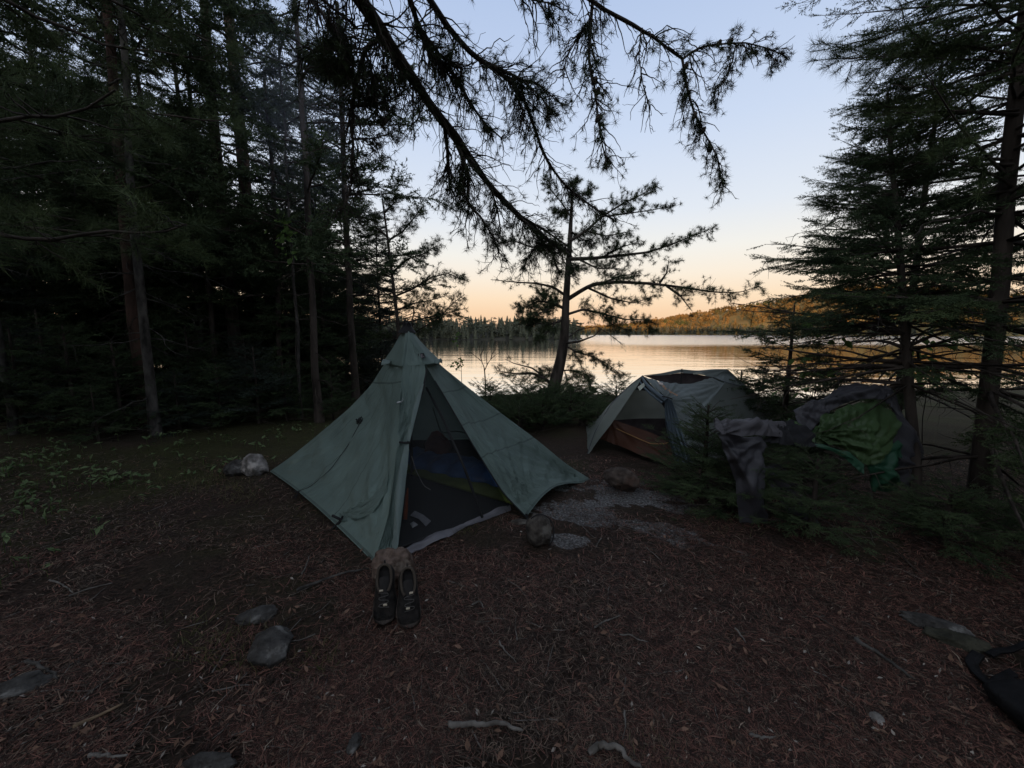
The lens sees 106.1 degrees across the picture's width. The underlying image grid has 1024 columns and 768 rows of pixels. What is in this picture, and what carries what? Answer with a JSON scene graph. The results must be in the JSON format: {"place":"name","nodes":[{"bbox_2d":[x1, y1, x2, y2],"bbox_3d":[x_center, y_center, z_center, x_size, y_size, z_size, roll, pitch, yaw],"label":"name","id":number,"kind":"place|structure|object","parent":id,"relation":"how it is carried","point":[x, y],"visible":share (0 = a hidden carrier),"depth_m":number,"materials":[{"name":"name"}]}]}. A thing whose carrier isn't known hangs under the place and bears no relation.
{"place":"outdoors","nodes":[
{"label":"outdoors","id":0,"kind":"place"},
{"bbox_2d":[0,386,1023,767],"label":"ground","id":1,"kind":"structure","parent":0,"point":[564,440],"depth_m":2.69,"materials":[{"name":"soil"}]},
{"bbox_2d":[0,670,53,700],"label":"rock","id":2,"kind":"object","parent":1,"relation":"on","point":[25,683],"visible":0.77,"depth_m":1.61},
{"bbox_2d":[0,181,83,420],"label":"spruce tree","id":3,"kind":"object","parent":1,"relation":"on","point":[8,305],"visible":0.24,"depth_m":5.95,"materials":[{"name":"green plant"}]},
{"bbox_2d":[0,0,119,349],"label":"spruce tree","id":4,"kind":"object","parent":1,"relation":"on","point":[20,46],"visible":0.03,"depth_m":8.47,"materials":[{"name":"green plant"}]},
{"bbox_2d":[0,89,123,401],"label":"spruce tree","id":5,"kind":"object","parent":1,"relation":"on","point":[37,278],"visible":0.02,"depth_m":7.62,"materials":[{"name":"green plant"}]},
{"bbox_2d":[0,323,127,434],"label":"fir sapling","id":6,"kind":"object","parent":1,"relation":"on","point":[23,416],"visible":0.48,"depth_m":5.24,"materials":[{"name":"green plant"}]},
{"bbox_2d":[0,307,135,421],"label":"fir sapling","id":7,"kind":"object","parent":1,"relation":"on","point":[20,326],"visible":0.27,"depth_m":5.74,"materials":[{"name":"green plant"}]},
{"bbox_2d":[0,0,146,434],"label":"bare conifer","id":8,"kind":"object","parent":1,"relation":"on","point":[11,411],"visible":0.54,"depth_m":5.01,"materials":[{"name":"plant"}]},
{"bbox_2d":[0,321,158,434],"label":"fir sapling","id":9,"kind":"object","parent":1,"relation":"on","point":[52,362],"visible":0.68,"depth_m":5.13,"materials":[{"name":"green plant"}]},
{"bbox_2d":[0,114,171,411],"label":"spruce tree","id":10,"kind":"object","parent":1,"relation":"on","point":[29,282],"visible":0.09,"depth_m":6.62,"materials":[{"name":"green plant"}]},
{"bbox_2d":[40,381,147,448],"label":"fir sapling","id":11,"kind":"object","parent":1,"relation":"on","point":[80,437],"visible":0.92,"depth_m":5.04,"materials":[{"name":"green plant"}]},
{"bbox_2d":[17,162,185,366],"bbox_3d":[-8.988,-1.812,8.434,3.436,5.532,3.793,-2,8,-14],"label":"spruce tree","id":12,"kind":"object","parent":1,"relation":"on","point":[79,284],"visible":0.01,"depth_m":7.89,"materials":[{"name":"green plant"}]},
{"bbox_2d":[11,340,204,443],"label":"fir sapling","id":13,"kind":"object","parent":1,"relation":"on","point":[115,370],"visible":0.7,"depth_m":5.43,"materials":[{"name":"green plant"}]},
{"bbox_2d":[0,0,224,422],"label":"white pine","id":14,"kind":"object","parent":1,"relation":"on","point":[76,220],"visible":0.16,"depth_m":5.34,"materials":[{"name":"grey plant"}]},
{"bbox_2d":[0,77,237,418],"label":"spruce tree","id":15,"kind":"object","parent":1,"relation":"on","point":[72,294],"visible":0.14,"depth_m":6.69,"materials":[{"name":"green plant"}]},
{"bbox_2d":[0,0,250,435],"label":"bare conifer","id":16,"kind":"object","parent":1,"relation":"on","point":[151,398],"visible":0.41,"depth_m":5.27,"materials":[{"name":"plant"}]},
{"bbox_2d":[33,1,248,395],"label":"spruce tree","id":17,"kind":"object","parent":1,"relation":"on","point":[79,208],"visible":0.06,"depth_m":7.54,"materials":[{"name":"green plant"}]},
{"bbox_2d":[0,0,284,298],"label":"white pine","id":18,"kind":"object","parent":1,"relation":"on","point":[24,111],"visible":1,"depth_m":3.22,"materials":[{"name":"grey plant"}]},
{"bbox_2d":[0,0,286,424],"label":"bare conifer","id":19,"kind":"object","parent":1,"relation":"on","point":[130,297],"visible":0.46,"depth_m":5.58,"materials":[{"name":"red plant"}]},
{"bbox_2d":[29,2,270,400],"bbox_3d":[-6.226,-3.238,7.014,3.467,7.380,3.439,0,8,0],"label":"bare conifer","id":20,"kind":"object","parent":1,"relation":"on","point":[144,69],"visible":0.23,"depth_m":6.42,"materials":[{"name":"green plant"}]},
{"bbox_2d":[0,420,328,588],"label":"ground plants","id":21,"kind":"object","parent":1,"relation":"on","point":[6,538],"visible":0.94,"depth_m":3.95,"materials":[{"name":"green plant"}]},
{"bbox_2d":[127,366,216,442],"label":"fir sapling","id":22,"kind":"object","parent":1,"relation":"on","point":[181,417],"visible":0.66,"depth_m":5.70,"materials":[{"name":"green plant"}]},
{"bbox_2d":[59,82,293,369],"bbox_3d":[-7.874,-2.857,9.285,4.963,7.990,5.479,-1,8,-4],"label":"spruce tree","id":23,"kind":"object","parent":1,"relation":"on","point":[217,308],"visible":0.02,"depth_m":8.54,"materials":[{"name":"green plant"}]},
{"bbox_2d":[113,322,250,414],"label":"fir sapling","id":24,"kind":"object","parent":1,"relation":"on","point":[177,362],"visible":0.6,"depth_m":6.51,"materials":[{"name":"green plant"}]},
{"bbox_2d":[79,117,294,406],"bbox_3d":[-6.189,-1.946,7.809,4.215,6.146,3.818,-1,8,-7],"label":"spruce tree","id":25,"kind":"object","parent":1,"relation":"on","point":[165,326],"visible":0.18,"depth_m":7.10,"materials":[{"name":"green plant"}]},
{"bbox_2d":[91,0,291,403],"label":"bare conifer","id":26,"kind":"object","parent":1,"relation":"on","point":[274,274],"visible":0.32,"depth_m":6.61,"materials":[{"name":"green plant"}]},
{"bbox_2d":[73,0,342,404],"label":"bare conifer","id":27,"kind":"object","parent":1,"relation":"on","point":[231,328],"visible":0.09,"depth_m":7.17,"materials":[{"name":"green plant"}]},
{"bbox_2d":[181,751,236,767],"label":"rock","id":28,"kind":"object","parent":1,"relation":"on","point":[213,759],"visible":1,"depth_m":1.32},
{"bbox_2d":[157,360,264,434],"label":"fir sapling","id":29,"kind":"object","parent":1,"relation":"on","point":[209,393],"visible":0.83,"depth_m":5.91,"materials":[{"name":"green plant"}]},
{"bbox_2d":[174,224,291,396],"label":"spruce tree","id":30,"kind":"object","parent":1,"relation":"on","point":[246,315],"visible":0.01,"depth_m":9.15,"materials":[{"name":"green plant"}]},
{"bbox_2d":[223,459,243,476],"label":"rock","id":31,"kind":"object","parent":1,"relation":"on","point":[231,468],"visible":0.68,"depth_m":4.10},
{"bbox_2d":[169,0,324,397],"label":"red pine","id":32,"kind":"object","parent":1,"relation":"on","point":[243,190],"visible":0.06,"depth_m":8.49,"materials":[{"name":"green plant"}]},
{"bbox_2d":[189,332,309,412],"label":"fir sapling","id":33,"kind":"object","parent":1,"relation":"on","point":[230,360],"visible":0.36,"depth_m":6.90,"materials":[{"name":"green plant"}]},
{"bbox_2d":[107,26,393,411],"bbox_3d":[-4.520,-2.411,7.068,3.331,6.011,3.899,4,8,27],"label":"bare conifer","id":34,"kind":"object","parent":1,"relation":"on","point":[262,105],"visible":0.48,"depth_m":6.22,"materials":[{"name":"green plant"}]},
{"bbox_2d":[181,343,326,424],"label":"fir sapling","id":35,"kind":"object","parent":1,"relation":"on","point":[270,384],"visible":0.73,"depth_m":6.23,"materials":[{"name":"green plant"}]},
{"bbox_2d":[240,453,268,476],"bbox_3d":[-2.785,0.882,4.179,0.271,0.262,0.257,0,8,0],"label":"rock","id":36,"kind":"object","parent":1,"relation":"on","point":[254,464],"visible":0.86,"depth_m":4.10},
{"bbox_2d":[234,605,277,625],"bbox_3d":[-1.346,1.219,2.029,0.196,0.072,0.111,-4,8,-27],"label":"rock","id":37,"kind":"object","parent":1,"relation":"on","point":[261,613],"visible":0.96,"depth_m":2.00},
{"bbox_2d":[247,625,293,667],"bbox_3d":[-1.140,1.252,1.841,0.205,0.116,0.242,0,8,0],"label":"rock","id":38,"kind":"object","parent":1,"relation":"on","point":[269,647],"visible":0.95,"depth_m":1.78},
{"bbox_2d":[130,0,427,418],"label":"bare conifer","id":39,"kind":"object","parent":1,"relation":"on","point":[285,200],"visible":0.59,"depth_m":6.22,"materials":[{"name":"plant"}]},
{"bbox_2d":[227,360,330,422],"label":"fir sapling","id":40,"kind":"object","parent":1,"relation":"on","point":[278,411],"visible":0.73,"depth_m":6.56,"materials":[{"name":"green plant"}]},
{"bbox_2d":[264,208,303,416],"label":"leafy sapling","id":41,"kind":"object","parent":1,"relation":"on","point":[290,233],"visible":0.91,"depth_m":5.86,"materials":[{"name":"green plant"}]},
{"bbox_2d":[144,0,433,422],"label":"bare conifer","id":42,"kind":"object","parent":1,"relation":"on","point":[310,253],"visible":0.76,"depth_m":5.63,"materials":[{"name":"green plant"}]},
{"bbox_2d":[225,243,353,413],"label":"spruce tree","id":43,"kind":"object","parent":1,"relation":"on","point":[269,315],"visible":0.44,"depth_m":7.32,"materials":[{"name":"green plant"}]},
{"bbox_2d":[216,184,366,402],"bbox_3d":[-5.031,-1.359,8.886,4.004,5.839,3.627,-5,9,-32],"label":"spruce tree","id":44,"kind":"object","parent":1,"relation":"on","point":[270,300],"visible":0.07,"depth_m":8.29,"materials":[{"name":"green plant"}]},
{"bbox_2d":[212,11,405,384],"bbox_3d":[-5.767,-2.846,11.323,6.176,13.595,5.877,0,8,0],"label":"spruce tree","id":45,"kind":"object","parent":1,"relation":"on","point":[311,115],"visible":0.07,"depth_m":10.39,"materials":[{"name":"green plant"}]},
{"bbox_2d":[274,248,363,398],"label":"spruce tree","id":46,"kind":"object","parent":1,"relation":"on","point":[345,374],"visible":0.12,"depth_m":9.12,"materials":[{"name":"green plant"}]},
{"bbox_2d":[294,367,356,420],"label":"fir sapling","id":47,"kind":"object","parent":1,"relation":"on","point":[325,392],"visible":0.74,"depth_m":6.65,"materials":[{"name":"green plant"}]},
{"bbox_2d":[269,144,383,410],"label":"spruce tree","id":48,"kind":"object","parent":1,"relation":"on","point":[341,342],"visible":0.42,"depth_m":7.89,"materials":[{"name":"green plant"}]},
{"bbox_2d":[199,1,457,405],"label":"bare conifer","id":49,"kind":"object","parent":1,"relation":"on","point":[346,242],"visible":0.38,"depth_m":7.15,"materials":[{"name":"green plant"}]},
{"bbox_2d":[319,305,378,395],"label":"spruce tree","id":50,"kind":"object","parent":1,"relation":"on","point":[359,368],"visible":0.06,"depth_m":9.79,"materials":[{"name":"green plant"}]},
{"bbox_2d":[346,732,361,755],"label":"rock","id":51,"kind":"object","parent":1,"relation":"on","point":[353,745],"visible":0.98,"depth_m":1.39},
{"bbox_2d":[346,295,394,391],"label":"spruce tree","id":52,"kind":"object","parent":1,"relation":"on","point":[374,320],"visible":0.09,"depth_m":10.20,"materials":[{"name":"green plant"}]},
{"bbox_2d":[339,205,426,396],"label":"spruce tree","id":53,"kind":"object","parent":1,"relation":"on","point":[383,313],"visible":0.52,"depth_m":8.64,"materials":[{"name":"green plant"}]},
{"bbox_2d":[372,560,397,624],"bbox_3d":[-0.673,1.099,2.049,0.127,0.273,0.239,-2,8,-13],"label":"shoe","id":54,"kind":"object","parent":1,"relation":"on","point":[384,605],"visible":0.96,"depth_m":2.01,"materials":[{"name":"grey fabric"}]},
{"bbox_2d":[371,547,414,588],"bbox_3d":[-0.714,1.097,2.303,0.258,0.241,0.229,0,8,0],"label":"rock","id":55,"kind":"object","parent":1,"relation":"on","point":[398,559],"visible":0.65,"depth_m":2.25,"materials":[{"name":"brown stone"}]},
{"bbox_2d":[396,563,420,628],"bbox_3d":[-0.552,1.113,2.035,0.127,0.262,0.251,-2,8,-18],"label":"shoe","id":56,"kind":"object","parent":1,"relation":"on","point":[408,610],"visible":1,"depth_m":2.00,"materials":[{"name":"grey fabric"}]},
{"bbox_2d":[377,306,443,356],"bbox_3d":[-2.043,-0.589,8.157,1.382,2.112,1.264,3,8,19],"label":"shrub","id":57,"kind":"object","parent":1,"relation":"on","point":[413,316],"visible":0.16,"depth_m":8.01,"materials":[{"name":"green plant"}]},
{"bbox_2d":[354,184,470,345],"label":"jack pine","id":58,"kind":"object","parent":1,"relation":"on","point":[439,315],"visible":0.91,"depth_m":7.41,"materials":[{"name":"green plant"}]},
{"bbox_2d":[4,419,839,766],"bbox_3d":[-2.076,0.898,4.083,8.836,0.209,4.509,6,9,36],"label":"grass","id":59,"kind":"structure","parent":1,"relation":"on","point":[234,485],"depth_m":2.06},
{"bbox_2d":[270,320,589,559],"bbox_3d":[-0.870,0.169,4.029,3.056,1.649,2.479,7,10,43],"label":"pyramid tent","id":60,"kind":"object","parent":1,"relation":"on","point":[345,473],"visible":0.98,"depth_m":3.46,"materials":[{"name":"fabric"}]},
{"bbox_2d":[424,430,450,453],"bbox_3d":[-0.838,0.710,4.332,0.306,0.387,0.271,0,8,0],"label":"stuff sack","id":61,"kind":"object","parent":60,"relation":"in","point":[437,442],"visible":0.66,"depth_m":4.24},
{"bbox_2d":[407,464,512,504],"bbox_3d":[-0.525,0.920,3.945,1.750,0.053,0.598,5,9,34],"label":"sleeping mat","id":62,"kind":"object","parent":60,"relation":"on","point":[486,490],"visible":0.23,"depth_m":3.62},
{"bbox_2d":[408,446,497,486],"bbox_3d":[-0.485,0.857,3.982,1.568,0.207,0.554,5,9,32],"label":"sleeping bag","id":63,"kind":"object","parent":62,"relation":"on","point":[449,464],"visible":0.43,"depth_m":3.92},
{"bbox_2d":[469,376,522,407],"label":"shrub","id":64,"kind":"object","parent":1,"relation":"on","point":[483,393],"visible":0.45,"depth_m":7.05,"materials":[{"name":"green plant"}]},
{"bbox_2d":[483,387,536,424],"bbox_3d":[-0.075,0.392,6.403,1.250,0.730,1.331,0,8,0],"label":"shrub","id":65,"kind":"object","parent":1,"relation":"on","point":[496,396],"visible":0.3,"depth_m":6.37,"materials":[{"name":"green plant"}]},
{"bbox_2d":[0,444,1023,767],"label":"pine needles","id":66,"kind":"object","parent":1,"relation":"on","point":[432,732],"visible":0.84,"depth_m":1.76,"materials":[{"name":"plant"}]},
{"bbox_2d":[448,720,522,730],"bbox_3d":[-0.102,1.302,1.470,0.289,0.024,0.042,0,8,0],"label":"stick","id":67,"kind":"object","parent":66,"relation":"on","point":[462,724],"visible":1,"depth_m":1.47,"materials":[{"name":"brown wood"}]},
{"bbox_2d":[587,740,641,767],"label":"root","id":68,"kind":"object","parent":66,"relation":"on","point":[595,747],"visible":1,"depth_m":1.37,"materials":[{"name":"brown wood"}]},
{"bbox_2d":[853,636,914,679],"bbox_3d":[1.719,1.267,1.784,0.035,0.023,0.240,-2,8,-16],"label":"stick","id":69,"kind":"object","parent":66,"relation":"on","point":[862,644],"visible":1,"depth_m":1.79,"materials":[{"name":"wood"}]},
{"bbox_2d":[0,448,1023,767],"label":"fallen leaves","id":70,"kind":"object","parent":1,"relation":"on","point":[374,762],"visible":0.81,"depth_m":1.62,"materials":[{"name":"brown plant"}]},
{"bbox_2d":[234,0,797,296],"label":"jack pine","id":71,"kind":"object","parent":1,"relation":"on","point":[339,68],"visible":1,"depth_m":2.41,"materials":[{"name":"green plant"}]},
{"bbox_2d":[492,370,562,406],"bbox_3d":[0.234,0.224,6.901,1.144,0.991,1.384,-6,10,-37],"label":"shrub","id":72,"kind":"object","parent":1,"relation":"on","point":[532,387],"visible":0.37,"depth_m":6.81,"materials":[{"name":"green plant"}]},
{"bbox_2d":[485,392,575,434],"bbox_3d":[0.151,0.462,5.799,1.144,0.824,1.384,-4,8,-25],"label":"shrub","id":73,"kind":"object","parent":1,"relation":"on","point":[508,412],"visible":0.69,"depth_m":5.75,"materials":[{"name":"green plant"}]},
{"bbox_2d":[498,379,578,430],"bbox_3d":[0.402,0.363,6.014,1.280,0.901,1.388,1,8,11],"label":"shrub","id":74,"kind":"object","parent":1,"relation":"on","point":[549,403],"visible":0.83,"depth_m":5.85,"materials":[{"name":"green plant"}]},
{"bbox_2d":[525,513,551,546],"bbox_3d":[0.192,1.048,2.760,0.197,0.229,0.215,0,8,0],"label":"rock","id":75,"kind":"object","parent":1,"relation":"on","point":[538,529],"visible":0.98,"depth_m":2.69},
{"bbox_2d":[535,375,614,412],"bbox_3d":[1.081,0.220,7.332,1.144,0.880,1.384,-4,8,-26],"label":"shrub","id":76,"kind":"object","parent":1,"relation":"on","point":[573,391],"visible":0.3,"depth_m":7.25,"materials":[{"name":"green plant"}]},
{"bbox_2d":[547,384,610,424],"bbox_3d":[0.909,0.362,6.338,1.388,0.763,1.280,6,10,40],"label":"shrub","id":77,"kind":"object","parent":1,"relation":"on","point":[576,396],"visible":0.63,"depth_m":6.25,"materials":[{"name":"green plant"}]},
{"bbox_2d":[567,391,609,431],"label":"shrub","id":78,"kind":"object","parent":1,"relation":"on","point":[595,413],"visible":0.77,"depth_m":6.07,"materials":[{"name":"green plant"}]},
{"bbox_2d":[564,375,617,414],"bbox_3d":[1.370,0.249,7.196,1.331,0.793,1.250,-2,8,-16],"label":"shrub","id":79,"kind":"object","parent":1,"relation":"on","point":[596,399],"visible":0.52,"depth_m":7.19,"materials":[{"name":"green plant"}]},
{"bbox_2d":[591,371,635,405],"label":"shrub","id":80,"kind":"object","parent":1,"relation":"on","point":[609,393],"visible":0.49,"depth_m":7.76,"materials":[{"name":"green plant"}]},
{"bbox_2d":[603,467,639,491],"bbox_3d":[1.027,0.904,3.620,0.335,0.253,0.217,4,8,25],"label":"rock","id":81,"kind":"object","parent":1,"relation":"on","point":[623,479],"visible":0.98,"depth_m":3.55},
{"bbox_2d":[486,172,768,396],"bbox_3d":[2.395,-1.869,8.165,5.953,5.080,1.425,0,8,0],"label":"jack pine","id":82,"kind":"object","parent":1,"relation":"on","point":[550,305],"visible":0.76,"depth_m":8.20,"materials":[{"name":"green plant"}]},
{"bbox_2d":[586,369,787,465],"bbox_3d":[2.456,0.449,5.278,3.089,1.365,2.312,0,8,0],"label":"dome tent","id":83,"kind":"object","parent":1,"relation":"on","point":[635,406],"visible":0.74,"depth_m":4.84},
{"bbox_2d":[640,376,692,464],"bbox_3d":[1.756,0.407,4.503,0.156,0.925,0.822,-4,8,-26],"label":"rolled door","id":84,"kind":"structure","parent":83,"relation":"in","point":[670,412],"depth_m":4.40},
{"bbox_2d":[637,394,784,516],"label":"spruce sapling","id":85,"kind":"object","parent":1,"relation":"on","point":[705,441],"visible":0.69,"depth_m":3.36,"materials":[{"name":"green plant"}]},
{"bbox_2d":[713,417,818,525],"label":"trousers","id":86,"kind":"object","parent":85,"relation":"hanging from","point":[743,454],"visible":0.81,"depth_m":2.93,"materials":[{"name":"grey fabric"}]},
{"bbox_2d":[763,419,827,446],"bbox_3d":[2.320,0.399,3.137,0.705,0.203,0.240,-1,8,-10],"label":"black top","id":87,"kind":"object","parent":86,"relation":"on","point":[794,434],"visible":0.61,"depth_m":3.07,"materials":[{"name":"fabric"}]},
{"bbox_2d":[653,424,846,530],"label":"spruce sapling","id":88,"kind":"object","parent":1,"relation":"on","point":[768,494],"visible":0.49,"depth_m":3.12,"materials":[{"name":"green plant"}]},
{"bbox_2d":[716,299,866,468],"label":"spruce tree","id":89,"kind":"object","parent":1,"relation":"on","point":[776,359],"visible":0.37,"depth_m":4.86,"materials":[{"name":"green plant"}]},
{"bbox_2d":[772,322,853,471],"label":"leafy sapling","id":90,"kind":"object","parent":1,"relation":"on","point":[848,344],"visible":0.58,"depth_m":3.96,"materials":[{"name":"green plant"}]},
{"bbox_2d":[733,443,896,567],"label":"spruce sapling","id":91,"kind":"object","parent":1,"relation":"on","point":[812,516],"visible":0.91,"depth_m":2.82,"materials":[{"name":"green plant"}]},
{"bbox_2d":[766,410,869,498],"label":"spruce sapling","id":92,"kind":"object","parent":1,"relation":"on","point":[813,451],"visible":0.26,"depth_m":3.48,"materials":[{"name":"green plant"}]},
{"bbox_2d":[712,69,1023,521],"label":"spruce tree","id":93,"kind":"object","parent":1,"relation":"on","point":[841,267],"visible":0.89,"depth_m":3.08,"materials":[{"name":"green plant"}]},
{"bbox_2d":[788,401,902,491],"bbox_3d":[2.705,0.507,3.084,0.822,0.712,0.355,0,8,0],"label":"rain jacket","id":94,"kind":"object","parent":93,"relation":"hanging from","point":[875,449],"visible":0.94,"depth_m":3.01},
{"bbox_2d":[793,383,923,489],"bbox_3d":[2.865,0.431,3.187,0.972,0.859,0.268,2,8,12],"label":"dark jacket","id":95,"kind":"object","parent":93,"relation":"on","point":[808,414],"visible":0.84,"depth_m":3.14,"materials":[{"name":"grey fabric"}]},
{"bbox_2d":[733,0,1023,608],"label":"pine tree","id":96,"kind":"object","parent":1,"relation":"on","point":[983,433],"visible":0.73,"depth_m":2.90,"materials":[{"name":"green plant"}]},
{"bbox_2d":[775,13,1023,441],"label":"spruce tree","id":97,"kind":"object","parent":1,"relation":"on","point":[983,124],"visible":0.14,"depth_m":4.82,"materials":[{"name":"green plant"}]},
{"bbox_2d":[842,467,1023,586],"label":"spruce sapling","id":98,"kind":"object","parent":1,"relation":"on","point":[944,525],"visible":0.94,"depth_m":2.61,"materials":[{"name":"green plant"}]},
{"bbox_2d":[898,610,974,636],"bbox_3d":[2.177,1.245,1.982,0.283,0.092,0.116,4,9,28],"label":"rock","id":99,"kind":"object","parent":1,"relation":"on","point":[921,620],"visible":0.63,"depth_m":1.97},
{"bbox_2d":[911,332,971,462],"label":"leafy sapling","id":100,"kind":"object","parent":1,"relation":"on","point":[926,342],"visible":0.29,"depth_m":3.99,"materials":[{"name":"green plant"}]},
{"bbox_2d":[921,626,991,655],"bbox_3d":[2.174,1.266,1.884,0.253,0.092,0.124,4,9,29],"label":"rock","id":101,"kind":"object","parent":1,"relation":"on","point":[967,643],"visible":0.73,"depth_m":1.86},
{"bbox_2d":[919,183,1023,469],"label":"spruce tree","id":102,"kind":"object","parent":1,"relation":"on","point":[1014,295],"visible":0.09,"depth_m":4.37,"materials":[{"name":"green plant"}]},
{"bbox_2d":[930,464,1023,561],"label":"spruce sapling","id":103,"kind":"object","parent":1,"relation":"on","point":[994,524],"visible":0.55,"depth_m":2.64,"materials":[{"name":"green plant"}]},
{"bbox_2d":[964,640,1023,730],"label":"backpack","id":104,"kind":"object","parent":1,"relation":"on","point":[1004,690],"visible":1,"depth_m":1.53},
{"bbox_2d":[0,0,1023,327],"label":"sky","id":105,"kind":"structure","parent":0,"point":[773,133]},
{"bbox_2d":[10,285,1023,335],"bbox_3d":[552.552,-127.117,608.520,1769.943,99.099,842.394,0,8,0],"label":"woods","id":106,"kind":"object","parent":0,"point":[682,317],"visible":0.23,"depth_m":681.06,"materials":[{"name":"green plant"}]},
{"bbox_2d":[12,335,1023,398],"bbox_3d":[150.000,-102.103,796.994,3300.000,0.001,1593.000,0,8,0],"label":"lake water","id":107,"kind":"structure","parent":0,"point":[641,355],"depth_m":63.14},
{"bbox_2d":[376,295,1023,339],"bbox_3d":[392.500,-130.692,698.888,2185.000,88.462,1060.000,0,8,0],"label":"hills","id":108,"kind":"structure","parent":0,"point":[741,320],"depth_m":638.27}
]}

